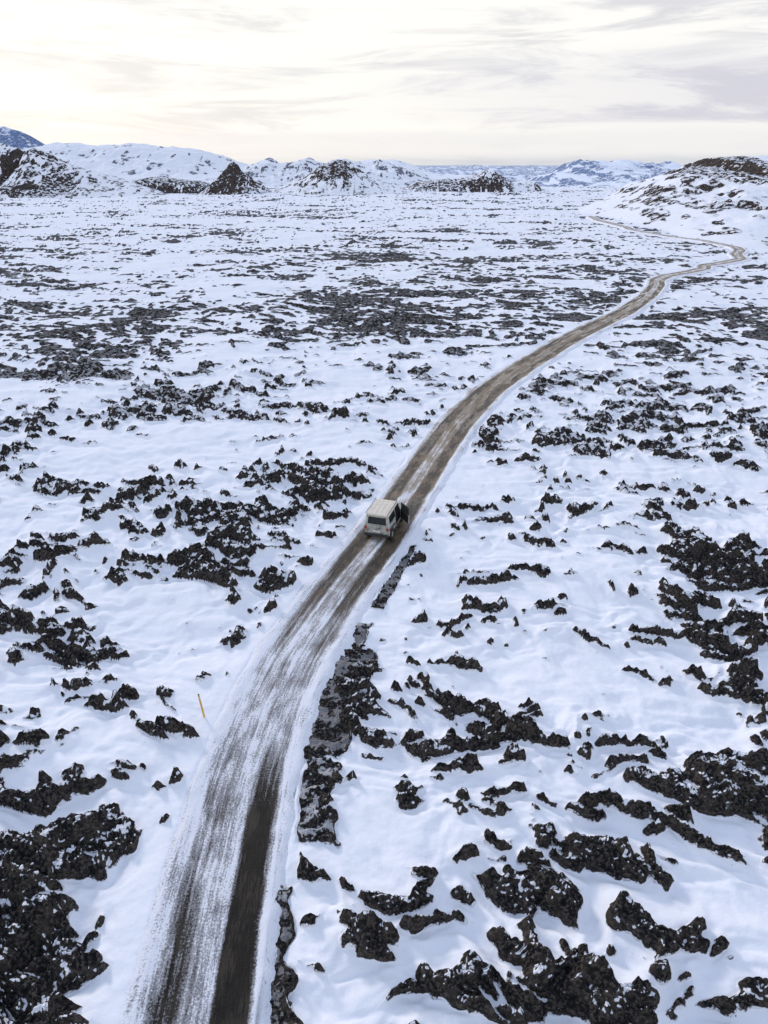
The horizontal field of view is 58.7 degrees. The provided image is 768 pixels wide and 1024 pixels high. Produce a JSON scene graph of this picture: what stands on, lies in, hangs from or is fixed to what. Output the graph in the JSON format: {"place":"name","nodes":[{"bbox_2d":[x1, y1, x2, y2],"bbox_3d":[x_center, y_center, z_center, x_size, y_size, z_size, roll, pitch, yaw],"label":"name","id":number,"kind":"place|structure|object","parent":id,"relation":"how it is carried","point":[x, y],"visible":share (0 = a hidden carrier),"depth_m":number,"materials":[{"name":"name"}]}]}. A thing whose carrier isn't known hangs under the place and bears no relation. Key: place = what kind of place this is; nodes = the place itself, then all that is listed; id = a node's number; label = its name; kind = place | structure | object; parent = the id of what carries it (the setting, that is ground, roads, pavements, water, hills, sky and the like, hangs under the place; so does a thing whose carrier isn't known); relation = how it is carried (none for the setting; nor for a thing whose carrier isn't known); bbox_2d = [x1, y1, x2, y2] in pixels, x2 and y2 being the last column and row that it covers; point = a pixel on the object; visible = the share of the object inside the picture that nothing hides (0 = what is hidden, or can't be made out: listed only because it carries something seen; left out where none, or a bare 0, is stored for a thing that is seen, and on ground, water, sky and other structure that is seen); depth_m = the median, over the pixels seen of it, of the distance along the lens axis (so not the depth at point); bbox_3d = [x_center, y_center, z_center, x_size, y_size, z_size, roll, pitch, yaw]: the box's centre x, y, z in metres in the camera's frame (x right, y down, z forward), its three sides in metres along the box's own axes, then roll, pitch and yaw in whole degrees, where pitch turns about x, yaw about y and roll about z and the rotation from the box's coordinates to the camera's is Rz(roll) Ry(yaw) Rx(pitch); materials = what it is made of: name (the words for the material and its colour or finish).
{"place":"outdoors","nodes":[
{"label":"outdoors","id":0,"kind":"place"},
{"bbox_2d":[0,143,25,185],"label":"scoria hill","id":1,"kind":"structure","parent":0,"point":[10,158],"depth_m":554.92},
{"bbox_2d":[0,126,44,149],"bbox_3d":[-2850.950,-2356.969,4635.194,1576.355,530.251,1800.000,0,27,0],"label":"blue mountain","id":2,"kind":"structure","parent":0,"point":[10,137],"depth_m":4479.81,"materials":[{"name":"blue stone"}]},
{"bbox_2d":[0,147,165,197],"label":"scoria hill","id":3,"kind":"structure","parent":0,"point":[37,173],"depth_m":514.87,"materials":[{"name":"white snow"}]},
{"bbox_2d":[22,142,248,181],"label":"snowy range","id":4,"kind":"structure","parent":0,"point":[131,162],"depth_m":940.36,"materials":[{"name":"white snow"}]},
{"bbox_2d":[207,157,438,186],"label":"snowy range","id":5,"kind":"structure","parent":0,"point":[268,172],"depth_m":804.85,"materials":[{"name":"white snow"}]},
{"bbox_2d":[365,504,399,526],"bbox_3d":[-0.070,-0.038,46.810,1.693,0.706,2.880,8,28,15],"label":"cabin","id":6,"kind":"object","parent":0,"point":[387,521],"visible":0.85,"depth_m":45.64,"materials":[{"name":"metal"}]},
{"bbox_2d":[368,516,385,525],"bbox_3d":[-0.476,0.600,45.627,1.296,0.493,0.092,8,28,15],"label":"window","id":7,"kind":"structure","parent":6,"relation":"attached to","point":[376,520],"depth_m":45.62,"materials":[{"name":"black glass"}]},
{"bbox_2d":[366,499,397,516],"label":"roof","id":8,"kind":"structure","parent":6,"relation":"on","point":[377,513],"depth_m":46.30,"materials":[{"name":"beige paint"}]},
{"bbox_2d":[389,510,394,523],"bbox_3d":[0.546,0.332,46.124,0.079,0.515,1.320,8,28,15],"label":"side window","id":9,"kind":"structure","parent":6,"relation":"attached to","point":[392,516],"depth_m":46.21,"materials":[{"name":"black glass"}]},
{"bbox_2d":[400,510,407,522],"bbox_3d":[1.409,0.310,47.542,0.043,0.605,1.046,-14,30,-26],"label":"door trim","id":10,"kind":"structure","parent":6,"relation":"attached to","point":[403,516],"depth_m":47.54,"materials":[{"name":"black"}]},
{"bbox_2d":[0,165,767,1023],"bbox_3d":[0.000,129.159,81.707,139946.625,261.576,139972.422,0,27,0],"label":"snowy lava field ground","id":11,"kind":"structure","parent":0,"point":[532,787],"depth_m":41.08,"materials":[{"name":"white snow"}]},
{"bbox_2d":[132,177,210,193],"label":"lava mesa","id":12,"kind":"structure","parent":11,"relation":"on","point":[168,185],"depth_m":569.03,"materials":[{"name":"black stone"}]},
{"bbox_2d":[198,694,204,716],"bbox_3d":[-8.374,9.180,31.542,0.253,2.089,0.098,-20,33,-34],"label":"roadside marker post","id":13,"kind":"object","parent":11,"relation":"on","point":[201,705],"visible":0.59,"depth_m":31.36,"materials":[{"name":"yellow plastic"}]},
{"bbox_2d":[199,161,270,194],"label":"volcanic crag","id":14,"kind":"structure","parent":11,"relation":"on","point":[233,179],"depth_m":553.08,"materials":[{"name":"black stone"}]},
{"bbox_2d":[271,159,412,195],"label":"crater cone","id":15,"kind":"object","parent":11,"relation":"on","point":[337,177],"visible":0.74,"depth_m":557.42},
{"bbox_2d":[407,170,542,191],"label":"lava mesa","id":16,"kind":"structure","parent":11,"relation":"on","point":[488,181],"depth_m":600.10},
{"bbox_2d":[0,0,767,164],"label":"sky","id":17,"kind":"structure","parent":0,"point":[414,82],"materials":[{"name":"white"}]},
{"bbox_2d":[395,503,399,514],"bbox_3d":[0.923,-0.220,47.224,0.096,0.627,1.122,8,28,15],"label":"door opening top","id":18,"kind":"object","parent":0,"point":[397,508],"depth_m":47.25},
{"bbox_2d":[396,511,399,523],"bbox_3d":[0.977,0.356,47.501,0.001,0.650,1.122,8,28,15],"label":"door opening","id":19,"kind":"object","parent":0,"point":[398,517],"depth_m":47.49,"materials":[{"name":"black"}]},
{"bbox_2d":[400,502,408,523],"bbox_3d":[1.445,0.056,47.435,0.082,1.243,1.134,-14,30,-25],"label":"open door","id":20,"kind":"structure","parent":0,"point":[404,508],"depth_m":47.19,"materials":[{"name":"paint"}]},
{"bbox_2d":[119,216,750,1023],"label":"snowy road","id":21,"kind":"structure","parent":0,"point":[207,948],"depth_m":29.13,"materials":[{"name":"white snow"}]},
{"bbox_2d":[388,528,393,538],"bbox_3d":[0.474,1.443,46.486,0.259,0.818,0.803,8,28,15],"label":"tyre","id":22,"kind":"object","parent":21,"relation":"on","point":[390,536],"visible":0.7,"depth_m":46.26,"materials":[{"name":"rubber"}]},
{"bbox_3d":[0.090,0.721,47.795,1.296,0.224,3.740,8,28,15],"label":"underbody","id":23,"kind":"object","parent":21,"relation":"on","visible":0},
{"bbox_2d":[365,502,404,535],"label":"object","id":24,"kind":"object","parent":23,"relation":"on","point":[371,528],"visible":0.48,"depth_m":45.90,"materials":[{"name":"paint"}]},
{"bbox_2d":[364,532,388,537],"bbox_3d":[-0.518,1.551,45.957,1.728,0.157,0.148,8,28,15],"label":"bumper","id":25,"kind":"object","parent":24,"relation":"attached to","point":[376,535],"visible":1,"depth_m":45.88,"materials":[{"name":"black plastic"}]},
{"bbox_2d":[357,159,520,181],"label":"snowy range","id":26,"kind":"structure","parent":0,"point":[418,169],"depth_m":1272.31,"materials":[{"name":"white snow"}]},
{"bbox_2d":[420,165,555,179],"bbox_3d":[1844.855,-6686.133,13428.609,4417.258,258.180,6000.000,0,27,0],"label":"blue mountain","id":27,"kind":"structure","parent":0,"point":[512,172],"depth_m":12417.94,"materials":[{"name":"snow"}]},
{"bbox_2d":[521,159,682,186],"bbox_3d":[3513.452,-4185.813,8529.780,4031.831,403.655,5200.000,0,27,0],"label":"blue mountain","id":28,"kind":"structure","parent":0,"point":[588,173],"depth_m":7998.75,"materials":[{"name":"snow"}]},
{"bbox_2d":[578,155,767,249],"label":"snowy hill","id":29,"kind":"structure","parent":0,"point":[721,199],"depth_m":286.05,"materials":[{"name":"white snow"}]}
]}

